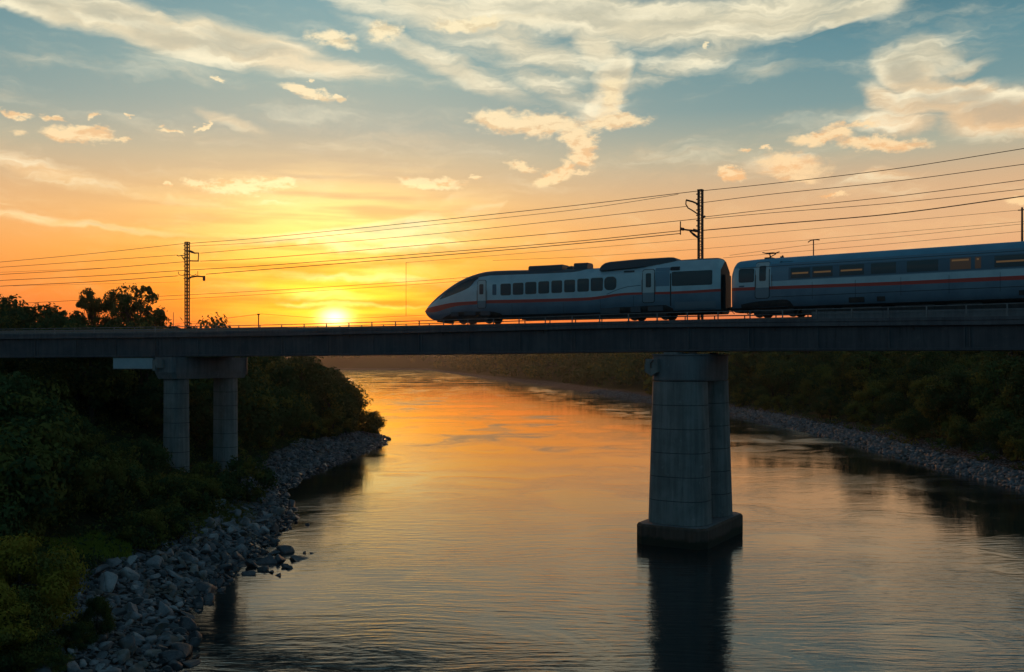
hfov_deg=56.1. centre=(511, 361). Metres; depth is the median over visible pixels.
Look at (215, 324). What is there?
leafy tree
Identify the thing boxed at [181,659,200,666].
rock
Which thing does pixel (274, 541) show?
rock
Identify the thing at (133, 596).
rock
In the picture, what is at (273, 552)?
rock
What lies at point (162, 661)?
rock
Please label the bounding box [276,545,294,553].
rock
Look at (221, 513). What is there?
bush
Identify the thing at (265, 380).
leafy tree
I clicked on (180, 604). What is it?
rock
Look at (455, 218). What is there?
overhead wire
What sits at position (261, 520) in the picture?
rock
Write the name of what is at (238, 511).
rock
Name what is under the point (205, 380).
leafy tree
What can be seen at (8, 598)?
bush
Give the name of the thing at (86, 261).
overhead wire
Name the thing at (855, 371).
leafy tree
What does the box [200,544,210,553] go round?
rock
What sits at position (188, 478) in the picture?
bush
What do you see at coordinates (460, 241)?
overhead wire
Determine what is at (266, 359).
leafy tree
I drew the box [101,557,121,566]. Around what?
rock
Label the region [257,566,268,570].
rock
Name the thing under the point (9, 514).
bush
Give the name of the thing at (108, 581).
rock
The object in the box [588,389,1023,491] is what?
gravel
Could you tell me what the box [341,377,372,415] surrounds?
leafy tree
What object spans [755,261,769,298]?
door
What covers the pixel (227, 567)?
rock
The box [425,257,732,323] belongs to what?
power car
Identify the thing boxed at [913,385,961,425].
leafy tree
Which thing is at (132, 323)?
leafy tree
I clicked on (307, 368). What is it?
leafy tree
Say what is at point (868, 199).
overhead wire
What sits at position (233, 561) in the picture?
rock
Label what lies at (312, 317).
distant wire
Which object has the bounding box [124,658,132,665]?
rock
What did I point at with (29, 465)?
bushy tree
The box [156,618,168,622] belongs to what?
rock
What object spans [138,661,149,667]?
rock
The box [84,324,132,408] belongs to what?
leafy tree
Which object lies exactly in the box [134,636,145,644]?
rock
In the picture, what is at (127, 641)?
rock
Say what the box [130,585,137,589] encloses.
rock
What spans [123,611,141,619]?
rock
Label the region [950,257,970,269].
window
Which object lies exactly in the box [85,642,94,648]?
rock
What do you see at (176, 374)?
bridge pier
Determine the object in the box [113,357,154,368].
service panel
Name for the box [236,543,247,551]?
rock
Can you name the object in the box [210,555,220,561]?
rock
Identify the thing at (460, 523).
river
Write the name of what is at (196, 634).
rock
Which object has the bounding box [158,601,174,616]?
rock
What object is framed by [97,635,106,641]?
rock
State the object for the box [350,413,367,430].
leafy tree
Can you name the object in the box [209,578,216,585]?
rock
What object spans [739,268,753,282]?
window
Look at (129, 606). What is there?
rock
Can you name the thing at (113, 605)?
rock
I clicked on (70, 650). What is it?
rock
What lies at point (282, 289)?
distant wire
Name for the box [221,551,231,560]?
rock
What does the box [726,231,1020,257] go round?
distant wire
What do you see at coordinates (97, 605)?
shrub
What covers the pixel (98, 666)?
rock
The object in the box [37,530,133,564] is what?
grass
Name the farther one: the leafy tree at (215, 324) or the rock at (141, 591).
the leafy tree at (215, 324)
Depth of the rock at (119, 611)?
46.87 m
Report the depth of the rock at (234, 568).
60.97 m
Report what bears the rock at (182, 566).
on the terrain at (90, 517)
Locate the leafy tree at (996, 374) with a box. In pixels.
[966,358,1023,409]
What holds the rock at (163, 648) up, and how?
on the terrain at (90, 517)
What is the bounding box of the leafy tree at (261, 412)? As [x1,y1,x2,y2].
[189,376,291,460]
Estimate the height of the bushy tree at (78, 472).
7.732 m
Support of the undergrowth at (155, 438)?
on the terrain at (90, 517)
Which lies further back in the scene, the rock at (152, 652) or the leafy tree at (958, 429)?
the leafy tree at (958, 429)
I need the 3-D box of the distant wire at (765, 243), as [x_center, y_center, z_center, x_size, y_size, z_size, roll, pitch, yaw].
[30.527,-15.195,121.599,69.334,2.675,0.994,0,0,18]
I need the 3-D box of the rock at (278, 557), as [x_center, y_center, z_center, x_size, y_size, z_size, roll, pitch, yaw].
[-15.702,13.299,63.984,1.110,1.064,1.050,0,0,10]
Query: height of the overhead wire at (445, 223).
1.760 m
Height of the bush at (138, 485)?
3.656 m
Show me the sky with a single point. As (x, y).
(125, 125)
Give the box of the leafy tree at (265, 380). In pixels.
[242,371,278,411]
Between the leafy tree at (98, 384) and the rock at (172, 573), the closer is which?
the rock at (172, 573)
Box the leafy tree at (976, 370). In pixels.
[960,366,1002,408]
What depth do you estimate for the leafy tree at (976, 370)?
148.55 m
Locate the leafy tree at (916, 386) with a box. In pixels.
[907,373,937,413]
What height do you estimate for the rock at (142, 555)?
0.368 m
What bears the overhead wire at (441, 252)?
attached to the catenary pole at (698, 220)
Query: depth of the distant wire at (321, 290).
138.01 m
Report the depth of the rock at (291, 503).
88.49 m
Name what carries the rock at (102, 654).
on the terrain at (90, 517)
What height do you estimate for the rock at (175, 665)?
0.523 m
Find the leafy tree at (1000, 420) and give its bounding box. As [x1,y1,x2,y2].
[967,408,1019,453]
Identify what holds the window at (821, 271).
in the passenger carriage
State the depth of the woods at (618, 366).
567.19 m
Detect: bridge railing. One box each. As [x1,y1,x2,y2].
[0,302,1023,333]
[16,315,808,330]
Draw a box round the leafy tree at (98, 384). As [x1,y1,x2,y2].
[45,357,139,423]
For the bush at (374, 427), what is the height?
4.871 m
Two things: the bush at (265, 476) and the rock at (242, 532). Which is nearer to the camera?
the rock at (242, 532)
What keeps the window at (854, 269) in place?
in the passenger carriage
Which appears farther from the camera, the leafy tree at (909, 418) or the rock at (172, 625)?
the leafy tree at (909, 418)
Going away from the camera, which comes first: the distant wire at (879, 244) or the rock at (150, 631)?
the rock at (150, 631)
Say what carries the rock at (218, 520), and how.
on the terrain at (90, 517)
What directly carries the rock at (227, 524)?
on the terrain at (90, 517)
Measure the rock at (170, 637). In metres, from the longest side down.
1.332 x 0.846 x 0.650 m
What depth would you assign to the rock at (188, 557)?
59.76 m
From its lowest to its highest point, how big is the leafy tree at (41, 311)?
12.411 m
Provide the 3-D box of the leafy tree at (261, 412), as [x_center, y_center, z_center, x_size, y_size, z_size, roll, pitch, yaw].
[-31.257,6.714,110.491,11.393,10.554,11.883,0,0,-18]
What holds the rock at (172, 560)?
on the terrain at (90, 517)
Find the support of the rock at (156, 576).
on the terrain at (90, 517)
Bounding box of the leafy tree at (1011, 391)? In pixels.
[999,358,1023,422]
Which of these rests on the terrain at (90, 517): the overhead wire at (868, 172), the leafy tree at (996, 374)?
the leafy tree at (996, 374)
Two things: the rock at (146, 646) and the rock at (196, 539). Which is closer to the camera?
the rock at (146, 646)
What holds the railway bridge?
on the bridge pier at (176, 374)
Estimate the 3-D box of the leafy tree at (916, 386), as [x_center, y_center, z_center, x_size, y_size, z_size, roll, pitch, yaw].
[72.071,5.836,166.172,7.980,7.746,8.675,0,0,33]
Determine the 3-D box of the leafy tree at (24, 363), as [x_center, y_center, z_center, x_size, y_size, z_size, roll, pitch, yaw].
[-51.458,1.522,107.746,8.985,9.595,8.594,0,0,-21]
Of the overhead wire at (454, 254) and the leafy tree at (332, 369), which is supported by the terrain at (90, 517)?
the leafy tree at (332, 369)
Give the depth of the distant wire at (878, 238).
117.05 m
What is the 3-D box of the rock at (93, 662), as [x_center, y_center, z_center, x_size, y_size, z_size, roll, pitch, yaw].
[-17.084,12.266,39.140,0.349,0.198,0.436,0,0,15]
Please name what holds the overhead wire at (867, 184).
attached to the catenary pole at (698, 220)
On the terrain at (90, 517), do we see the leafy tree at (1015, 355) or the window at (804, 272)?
the leafy tree at (1015, 355)
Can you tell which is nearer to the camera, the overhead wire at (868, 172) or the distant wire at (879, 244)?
the overhead wire at (868, 172)
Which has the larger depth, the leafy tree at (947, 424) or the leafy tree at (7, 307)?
the leafy tree at (947, 424)
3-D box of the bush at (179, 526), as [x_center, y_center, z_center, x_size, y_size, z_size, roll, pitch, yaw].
[-22.894,10.807,64.464,3.302,2.713,2.914,0,0,-20]
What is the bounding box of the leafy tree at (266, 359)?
[256,356,285,379]
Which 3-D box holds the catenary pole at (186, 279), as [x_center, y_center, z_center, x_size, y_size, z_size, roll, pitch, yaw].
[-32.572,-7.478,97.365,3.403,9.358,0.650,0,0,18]
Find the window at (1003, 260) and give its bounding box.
[994,254,1023,266]
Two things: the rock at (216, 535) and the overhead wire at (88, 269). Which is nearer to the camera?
the rock at (216, 535)
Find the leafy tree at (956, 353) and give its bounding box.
[950,351,960,357]
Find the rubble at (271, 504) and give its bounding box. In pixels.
[17,430,382,671]
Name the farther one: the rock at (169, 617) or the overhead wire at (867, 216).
the overhead wire at (867, 216)
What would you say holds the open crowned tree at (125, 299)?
on the terrain at (90, 517)
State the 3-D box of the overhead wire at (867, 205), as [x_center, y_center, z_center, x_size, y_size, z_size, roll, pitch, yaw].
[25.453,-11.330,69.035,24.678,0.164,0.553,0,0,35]
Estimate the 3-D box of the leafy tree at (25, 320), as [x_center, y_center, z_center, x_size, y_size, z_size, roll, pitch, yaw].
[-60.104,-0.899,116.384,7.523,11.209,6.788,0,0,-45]
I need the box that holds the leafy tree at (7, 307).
[0,294,39,329]
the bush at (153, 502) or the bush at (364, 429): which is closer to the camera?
the bush at (153, 502)
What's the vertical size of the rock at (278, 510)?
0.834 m
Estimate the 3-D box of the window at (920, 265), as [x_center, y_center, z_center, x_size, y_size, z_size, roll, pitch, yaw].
[26.572,-6.201,62.149,1.924,0.720,0.057,0,0,37]
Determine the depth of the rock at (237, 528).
70.79 m
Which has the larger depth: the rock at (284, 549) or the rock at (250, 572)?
the rock at (284, 549)
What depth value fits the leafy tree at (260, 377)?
127.87 m
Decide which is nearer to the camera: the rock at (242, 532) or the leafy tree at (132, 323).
the rock at (242, 532)
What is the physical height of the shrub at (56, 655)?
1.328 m
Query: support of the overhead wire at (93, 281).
attached to the catenary pole at (186, 279)
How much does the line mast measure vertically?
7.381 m
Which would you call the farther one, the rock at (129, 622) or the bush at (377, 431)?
the bush at (377, 431)
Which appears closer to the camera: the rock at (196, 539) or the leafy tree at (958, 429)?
the rock at (196, 539)
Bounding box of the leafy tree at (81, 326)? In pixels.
[19,319,104,405]
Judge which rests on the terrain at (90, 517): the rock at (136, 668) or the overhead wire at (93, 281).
the rock at (136, 668)
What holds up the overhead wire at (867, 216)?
attached to the catenary pole at (698, 220)
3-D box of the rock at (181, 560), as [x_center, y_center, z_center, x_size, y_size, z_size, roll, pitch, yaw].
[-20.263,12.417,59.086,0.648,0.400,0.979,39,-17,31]
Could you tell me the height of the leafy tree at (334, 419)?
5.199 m
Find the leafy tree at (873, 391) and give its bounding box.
[850,379,890,412]
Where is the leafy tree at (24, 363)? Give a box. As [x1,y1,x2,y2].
[11,358,95,401]
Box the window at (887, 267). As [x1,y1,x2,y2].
[871,262,895,273]
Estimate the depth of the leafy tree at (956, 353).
252.33 m
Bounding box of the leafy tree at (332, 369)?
[308,366,346,394]
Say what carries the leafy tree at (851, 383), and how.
on the terrain at (90, 517)
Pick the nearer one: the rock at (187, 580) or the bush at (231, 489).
the rock at (187, 580)
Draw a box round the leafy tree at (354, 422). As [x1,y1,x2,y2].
[336,403,360,434]
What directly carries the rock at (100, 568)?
on the terrain at (90, 517)
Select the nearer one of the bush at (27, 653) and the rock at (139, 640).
the bush at (27, 653)
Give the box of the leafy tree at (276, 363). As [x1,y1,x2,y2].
[264,358,292,407]
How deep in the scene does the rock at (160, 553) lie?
59.56 m
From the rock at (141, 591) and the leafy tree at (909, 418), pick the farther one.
the leafy tree at (909, 418)
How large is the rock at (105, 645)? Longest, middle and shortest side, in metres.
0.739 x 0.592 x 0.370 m
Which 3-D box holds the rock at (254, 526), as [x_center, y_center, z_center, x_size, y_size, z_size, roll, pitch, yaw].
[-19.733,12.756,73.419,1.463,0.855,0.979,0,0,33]
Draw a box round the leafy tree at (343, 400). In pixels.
[306,385,359,429]
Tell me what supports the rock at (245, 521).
on the terrain at (90, 517)
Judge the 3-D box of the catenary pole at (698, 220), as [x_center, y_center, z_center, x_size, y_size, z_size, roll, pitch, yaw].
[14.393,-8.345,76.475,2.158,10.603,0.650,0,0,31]
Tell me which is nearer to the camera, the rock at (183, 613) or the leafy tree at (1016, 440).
the rock at (183, 613)
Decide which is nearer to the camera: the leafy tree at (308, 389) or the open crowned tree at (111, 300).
the open crowned tree at (111, 300)
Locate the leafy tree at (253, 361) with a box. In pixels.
[247,356,266,374]
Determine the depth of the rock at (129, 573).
53.51 m
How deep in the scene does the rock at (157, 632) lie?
44.60 m
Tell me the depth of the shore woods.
1755.23 m
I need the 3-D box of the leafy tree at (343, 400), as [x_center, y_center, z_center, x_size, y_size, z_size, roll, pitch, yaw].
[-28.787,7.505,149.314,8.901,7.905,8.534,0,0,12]
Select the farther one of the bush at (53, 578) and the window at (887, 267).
the window at (887, 267)
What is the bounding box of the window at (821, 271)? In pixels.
[812,266,832,276]
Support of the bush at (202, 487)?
on the terrain at (90, 517)
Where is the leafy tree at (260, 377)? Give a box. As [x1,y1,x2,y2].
[237,361,275,401]
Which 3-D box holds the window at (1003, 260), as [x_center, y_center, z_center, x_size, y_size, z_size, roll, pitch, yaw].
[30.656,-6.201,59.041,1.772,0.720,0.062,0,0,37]
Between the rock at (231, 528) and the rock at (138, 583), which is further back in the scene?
the rock at (231, 528)
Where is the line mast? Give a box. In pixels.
[1018,207,1023,240]
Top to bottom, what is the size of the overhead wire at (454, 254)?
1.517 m
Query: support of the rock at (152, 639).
on the terrain at (90, 517)
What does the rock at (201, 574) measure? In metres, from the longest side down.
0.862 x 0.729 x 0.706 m
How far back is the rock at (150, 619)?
47.03 m
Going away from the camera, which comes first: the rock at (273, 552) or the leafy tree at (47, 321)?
the rock at (273, 552)
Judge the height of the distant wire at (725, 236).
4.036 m
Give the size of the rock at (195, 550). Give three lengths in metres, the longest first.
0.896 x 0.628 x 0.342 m
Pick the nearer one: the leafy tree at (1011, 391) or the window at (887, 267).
the window at (887, 267)
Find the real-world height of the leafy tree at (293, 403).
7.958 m
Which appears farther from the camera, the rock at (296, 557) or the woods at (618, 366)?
the woods at (618, 366)
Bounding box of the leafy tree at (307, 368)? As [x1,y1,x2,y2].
[265,356,344,411]
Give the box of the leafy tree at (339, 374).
[333,371,351,388]
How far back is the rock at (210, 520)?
69.77 m
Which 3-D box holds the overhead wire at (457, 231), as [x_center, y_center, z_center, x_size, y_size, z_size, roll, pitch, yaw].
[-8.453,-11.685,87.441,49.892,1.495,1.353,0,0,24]
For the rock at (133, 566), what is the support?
on the terrain at (90, 517)
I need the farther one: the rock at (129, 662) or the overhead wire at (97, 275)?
the overhead wire at (97, 275)
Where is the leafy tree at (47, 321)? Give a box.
[1,311,88,388]
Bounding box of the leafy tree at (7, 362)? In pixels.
[0,329,27,380]
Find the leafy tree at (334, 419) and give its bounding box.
[321,407,351,436]
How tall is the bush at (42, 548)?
2.490 m
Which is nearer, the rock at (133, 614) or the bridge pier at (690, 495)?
the rock at (133, 614)
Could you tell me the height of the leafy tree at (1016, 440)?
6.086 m
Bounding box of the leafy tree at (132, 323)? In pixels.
[92,317,160,415]
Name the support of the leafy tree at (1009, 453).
on the terrain at (90, 517)
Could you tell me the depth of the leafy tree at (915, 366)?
179.09 m
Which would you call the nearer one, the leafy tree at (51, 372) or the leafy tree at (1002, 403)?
the leafy tree at (51, 372)
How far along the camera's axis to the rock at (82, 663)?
38.62 m
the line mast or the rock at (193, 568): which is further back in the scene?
the line mast
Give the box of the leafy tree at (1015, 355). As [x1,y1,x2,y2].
[980,351,1023,385]
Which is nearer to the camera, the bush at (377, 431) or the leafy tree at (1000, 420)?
the leafy tree at (1000, 420)
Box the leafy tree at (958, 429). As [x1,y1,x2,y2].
[940,417,978,450]
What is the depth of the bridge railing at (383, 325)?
90.73 m
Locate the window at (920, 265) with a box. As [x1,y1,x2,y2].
[907,259,937,271]
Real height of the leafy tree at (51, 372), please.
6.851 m
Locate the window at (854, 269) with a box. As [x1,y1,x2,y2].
[839,264,863,275]
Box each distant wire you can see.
[18,277,466,303]
[168,281,457,299]
[193,314,419,323]
[406,210,1016,262]
[493,221,1023,260]
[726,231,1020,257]
[735,224,1018,254]
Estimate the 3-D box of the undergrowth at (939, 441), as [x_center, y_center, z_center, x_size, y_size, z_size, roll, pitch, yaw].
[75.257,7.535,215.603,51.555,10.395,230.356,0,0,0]
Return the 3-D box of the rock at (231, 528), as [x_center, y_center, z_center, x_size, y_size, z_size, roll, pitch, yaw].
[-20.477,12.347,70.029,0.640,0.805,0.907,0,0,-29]
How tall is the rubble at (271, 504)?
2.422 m
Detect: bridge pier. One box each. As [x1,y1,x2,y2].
[152,357,246,474]
[637,352,742,549]
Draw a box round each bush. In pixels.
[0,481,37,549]
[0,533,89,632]
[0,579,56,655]
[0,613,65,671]
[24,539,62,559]
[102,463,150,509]
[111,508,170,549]
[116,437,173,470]
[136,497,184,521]
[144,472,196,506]
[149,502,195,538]
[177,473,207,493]
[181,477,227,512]
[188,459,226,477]
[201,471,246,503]
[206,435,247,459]
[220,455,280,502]
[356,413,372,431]
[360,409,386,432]
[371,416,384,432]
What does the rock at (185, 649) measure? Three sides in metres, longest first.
1.136 x 0.985 x 0.524 m
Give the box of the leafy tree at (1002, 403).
[977,394,1023,429]
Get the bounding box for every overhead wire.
[0,262,177,274]
[0,270,183,280]
[4,243,183,261]
[8,276,171,285]
[9,255,172,266]
[190,191,695,243]
[193,230,679,269]
[199,194,677,245]
[206,206,686,252]
[209,219,694,260]
[211,233,679,273]
[703,148,1023,190]
[703,164,1023,202]
[703,196,1023,230]
[705,189,1020,218]
[706,180,1020,216]
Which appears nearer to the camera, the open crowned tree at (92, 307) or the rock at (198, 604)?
the rock at (198, 604)
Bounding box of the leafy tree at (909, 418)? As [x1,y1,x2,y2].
[888,409,933,440]
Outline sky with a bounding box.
[0,0,1023,328]
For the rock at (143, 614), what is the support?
on the terrain at (90, 517)
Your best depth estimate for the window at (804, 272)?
67.01 m
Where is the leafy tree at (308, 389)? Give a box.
[275,377,322,415]
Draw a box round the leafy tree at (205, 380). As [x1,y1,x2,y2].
[96,318,213,415]
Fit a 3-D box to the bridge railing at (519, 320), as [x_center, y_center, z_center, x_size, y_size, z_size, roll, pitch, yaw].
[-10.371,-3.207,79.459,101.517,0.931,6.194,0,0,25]
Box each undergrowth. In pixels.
[2,396,366,647]
[729,380,1023,469]
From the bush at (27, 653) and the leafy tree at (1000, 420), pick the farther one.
the leafy tree at (1000, 420)
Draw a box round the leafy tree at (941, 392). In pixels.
[920,368,995,421]
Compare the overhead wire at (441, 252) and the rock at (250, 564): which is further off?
the overhead wire at (441, 252)
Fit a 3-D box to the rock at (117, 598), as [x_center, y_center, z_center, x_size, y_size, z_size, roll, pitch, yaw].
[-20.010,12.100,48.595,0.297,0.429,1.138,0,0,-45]
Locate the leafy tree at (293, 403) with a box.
[269,386,314,438]
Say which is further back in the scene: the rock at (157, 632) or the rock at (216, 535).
the rock at (216, 535)
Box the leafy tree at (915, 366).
[890,360,938,405]
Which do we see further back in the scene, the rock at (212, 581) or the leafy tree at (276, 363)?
the leafy tree at (276, 363)
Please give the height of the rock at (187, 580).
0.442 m
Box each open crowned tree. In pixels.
[52,310,87,398]
[75,287,111,327]
[97,289,132,404]
[107,282,164,376]
[134,308,171,328]
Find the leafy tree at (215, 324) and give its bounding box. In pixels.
[195,312,230,327]
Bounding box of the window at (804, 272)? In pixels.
[791,267,809,277]
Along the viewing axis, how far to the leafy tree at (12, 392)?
65.17 m
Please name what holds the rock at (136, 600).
on the terrain at (90, 517)
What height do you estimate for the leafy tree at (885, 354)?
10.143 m
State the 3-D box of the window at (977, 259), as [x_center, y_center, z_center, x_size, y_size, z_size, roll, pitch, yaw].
[29.210,-6.201,60.141,0.349,0.720,0.057,0,0,37]
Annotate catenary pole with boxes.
[177,242,204,328]
[680,189,705,318]
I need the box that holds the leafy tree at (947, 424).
[939,414,968,430]
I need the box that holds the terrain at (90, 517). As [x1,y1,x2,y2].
[0,355,1023,671]
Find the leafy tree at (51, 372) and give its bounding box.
[19,358,79,412]
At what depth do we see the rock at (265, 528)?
73.19 m
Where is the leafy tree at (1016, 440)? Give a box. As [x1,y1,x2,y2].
[1000,417,1023,455]
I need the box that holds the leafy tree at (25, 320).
[0,309,40,367]
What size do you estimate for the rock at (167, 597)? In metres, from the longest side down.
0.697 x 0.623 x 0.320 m
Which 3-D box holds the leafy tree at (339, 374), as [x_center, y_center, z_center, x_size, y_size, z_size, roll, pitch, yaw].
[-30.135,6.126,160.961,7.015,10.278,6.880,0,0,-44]
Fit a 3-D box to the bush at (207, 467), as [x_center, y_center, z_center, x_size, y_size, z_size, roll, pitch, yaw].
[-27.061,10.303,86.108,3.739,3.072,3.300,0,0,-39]
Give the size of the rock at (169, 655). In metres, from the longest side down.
1.064 x 0.852 x 0.474 m
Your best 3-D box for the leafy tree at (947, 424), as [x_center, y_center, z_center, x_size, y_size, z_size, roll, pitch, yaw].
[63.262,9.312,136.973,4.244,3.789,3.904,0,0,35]
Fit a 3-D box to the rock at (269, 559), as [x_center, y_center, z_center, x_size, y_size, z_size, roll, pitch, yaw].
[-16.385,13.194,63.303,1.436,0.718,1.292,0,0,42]
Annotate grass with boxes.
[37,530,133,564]
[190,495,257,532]
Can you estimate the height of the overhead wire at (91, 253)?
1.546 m
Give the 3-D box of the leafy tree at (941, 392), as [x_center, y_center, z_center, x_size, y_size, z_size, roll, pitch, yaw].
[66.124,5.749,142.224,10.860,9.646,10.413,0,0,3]
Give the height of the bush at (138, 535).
2.939 m
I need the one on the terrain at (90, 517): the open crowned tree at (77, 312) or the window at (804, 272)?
the open crowned tree at (77, 312)
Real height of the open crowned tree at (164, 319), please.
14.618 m
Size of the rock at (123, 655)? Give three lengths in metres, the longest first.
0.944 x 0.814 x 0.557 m
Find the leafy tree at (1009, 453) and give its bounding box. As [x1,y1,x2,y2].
[997,430,1023,460]
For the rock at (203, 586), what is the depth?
55.02 m
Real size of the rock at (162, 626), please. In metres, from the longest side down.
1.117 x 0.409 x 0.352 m
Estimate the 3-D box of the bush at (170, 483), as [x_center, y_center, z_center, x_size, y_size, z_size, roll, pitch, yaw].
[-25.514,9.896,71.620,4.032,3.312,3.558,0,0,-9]
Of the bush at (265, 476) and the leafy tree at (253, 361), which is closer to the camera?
the bush at (265, 476)
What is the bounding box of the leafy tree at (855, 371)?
[841,351,892,398]
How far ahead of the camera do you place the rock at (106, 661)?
39.41 m
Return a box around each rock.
[67,648,73,653]
[67,661,80,671]
[78,669,91,671]
[79,659,86,666]
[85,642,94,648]
[89,660,98,665]
[90,564,108,574]
[94,663,104,670]
[96,650,107,658]
[96,658,110,666]
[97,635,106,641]
[98,641,113,650]
[99,571,117,592]
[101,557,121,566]
[106,667,121,671]
[109,601,116,609]
[111,607,127,615]
[112,595,120,603]
[117,634,134,649]
[117,649,129,662]
[119,567,139,579]
[122,602,137,612]
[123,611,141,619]
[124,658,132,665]
[125,619,133,625]
[126,555,137,564]
[127,664,143,671]
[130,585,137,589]
[130,594,140,598]
[130,597,143,603]
[131,563,136,569]
[132,580,141,585]
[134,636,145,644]
[135,588,145,595]
[136,552,145,558]
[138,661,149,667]
[141,583,150,587]
[141,612,150,616]
[141,643,151,649]
[144,629,154,634]
[144,635,156,643]
[144,649,161,656]
[145,555,162,568]
[145,616,156,621]
[150,573,160,579]
[150,662,159,669]
[151,630,162,635]
[153,551,163,555]
[155,622,168,630]
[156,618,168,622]
[156,644,168,651]
[157,633,183,642]
[157,658,167,663]
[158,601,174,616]
[158,650,183,664]
[163,594,173,600]
[164,615,175,620]
[166,557,177,562]
[166,659,182,670]
[167,568,183,579]
[168,584,177,590]
[168,623,179,627]
[170,642,191,658]
[173,595,182,601]
[174,563,186,569]
[175,601,183,607]
[176,634,185,640]
[178,556,184,563]
[179,616,196,630]
[180,611,195,618]
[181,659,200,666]
[182,553,198,561]
[183,577,192,582]
[183,587,198,595]
[188,637,200,646]
[189,563,198,572]
[190,631,201,638]
[191,537,198,543]
[191,547,199,553]
[193,596,203,603]
[194,570,206,578]
[194,601,202,607]
[195,582,216,592]
[197,561,204,566]
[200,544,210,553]
[203,593,214,602]
[205,517,215,527]
[207,533,218,539]
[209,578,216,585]
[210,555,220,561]
[214,515,220,526]
[218,563,231,571]
[221,521,235,527]
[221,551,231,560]
[225,559,237,565]
[227,525,234,532]
[232,551,244,561]
[232,564,238,570]
[234,509,241,516]
[234,526,240,531]
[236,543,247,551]
[237,530,247,534]
[239,516,250,525]
[241,570,255,575]
[245,562,257,567]
[248,523,259,530]
[253,519,268,522]
[255,555,276,563]
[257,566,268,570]
[260,526,269,533]
[266,550,280,554]
[271,523,278,531]
[271,538,278,543]
[273,506,284,514]
[274,554,285,562]
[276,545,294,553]
[289,499,294,506]
[290,555,307,560]
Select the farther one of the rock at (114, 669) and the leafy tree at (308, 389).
the leafy tree at (308, 389)
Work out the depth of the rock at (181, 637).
44.91 m
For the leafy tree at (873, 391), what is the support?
on the terrain at (90, 517)
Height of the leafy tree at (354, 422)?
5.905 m
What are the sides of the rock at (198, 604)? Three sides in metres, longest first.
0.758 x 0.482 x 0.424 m
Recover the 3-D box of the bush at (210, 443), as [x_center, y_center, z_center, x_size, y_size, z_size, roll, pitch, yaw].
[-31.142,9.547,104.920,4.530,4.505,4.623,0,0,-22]
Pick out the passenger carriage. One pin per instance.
(991, 273)
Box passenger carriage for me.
[732,241,1023,317]
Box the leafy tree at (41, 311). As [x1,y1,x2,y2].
[11,302,69,330]
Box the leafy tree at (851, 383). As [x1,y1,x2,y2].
[838,351,872,397]
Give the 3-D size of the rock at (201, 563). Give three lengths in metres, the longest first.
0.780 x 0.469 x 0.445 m
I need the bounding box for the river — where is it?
[180,369,1023,671]
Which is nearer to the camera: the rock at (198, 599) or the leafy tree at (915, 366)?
the rock at (198, 599)
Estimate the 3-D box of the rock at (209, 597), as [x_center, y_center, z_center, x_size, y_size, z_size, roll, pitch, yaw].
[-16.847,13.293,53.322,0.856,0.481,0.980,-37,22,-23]
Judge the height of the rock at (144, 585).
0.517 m
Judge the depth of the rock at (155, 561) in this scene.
56.86 m
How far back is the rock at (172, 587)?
53.55 m
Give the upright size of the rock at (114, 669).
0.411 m
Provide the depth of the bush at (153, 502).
67.28 m
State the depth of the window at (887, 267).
63.60 m
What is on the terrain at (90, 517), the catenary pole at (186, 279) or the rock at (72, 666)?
the rock at (72, 666)
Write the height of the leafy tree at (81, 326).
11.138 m
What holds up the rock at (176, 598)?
on the terrain at (90, 517)
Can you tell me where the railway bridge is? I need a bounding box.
[0,308,1023,357]
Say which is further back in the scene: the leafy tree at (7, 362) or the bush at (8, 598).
the leafy tree at (7, 362)
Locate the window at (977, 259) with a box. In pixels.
[975,257,980,267]
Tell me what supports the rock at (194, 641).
on the terrain at (90, 517)
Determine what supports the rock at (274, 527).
on the terrain at (90, 517)
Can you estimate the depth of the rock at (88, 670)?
37.43 m
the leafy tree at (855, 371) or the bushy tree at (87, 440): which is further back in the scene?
the leafy tree at (855, 371)
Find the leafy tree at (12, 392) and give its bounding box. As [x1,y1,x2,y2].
[0,369,79,441]
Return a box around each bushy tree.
[0,412,105,524]
[0,430,69,543]
[43,411,95,453]
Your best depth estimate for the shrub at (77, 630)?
40.33 m
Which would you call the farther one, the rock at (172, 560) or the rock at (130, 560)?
the rock at (172, 560)
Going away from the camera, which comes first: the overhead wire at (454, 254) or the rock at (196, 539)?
the rock at (196, 539)
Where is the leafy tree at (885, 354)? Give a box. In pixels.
[876,351,896,368]
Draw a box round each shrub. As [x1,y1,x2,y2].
[22,644,75,671]
[55,620,101,651]
[75,595,116,636]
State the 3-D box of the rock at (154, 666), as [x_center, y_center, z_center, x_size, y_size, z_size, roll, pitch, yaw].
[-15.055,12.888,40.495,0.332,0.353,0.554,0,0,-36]
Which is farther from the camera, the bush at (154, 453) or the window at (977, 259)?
the bush at (154, 453)
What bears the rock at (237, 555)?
on the terrain at (90, 517)
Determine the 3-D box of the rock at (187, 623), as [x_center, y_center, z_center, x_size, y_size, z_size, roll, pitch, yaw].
[-16.111,13.027,47.566,0.958,0.820,0.566,0,0,-38]
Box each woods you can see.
[288,351,954,393]
[291,356,366,360]

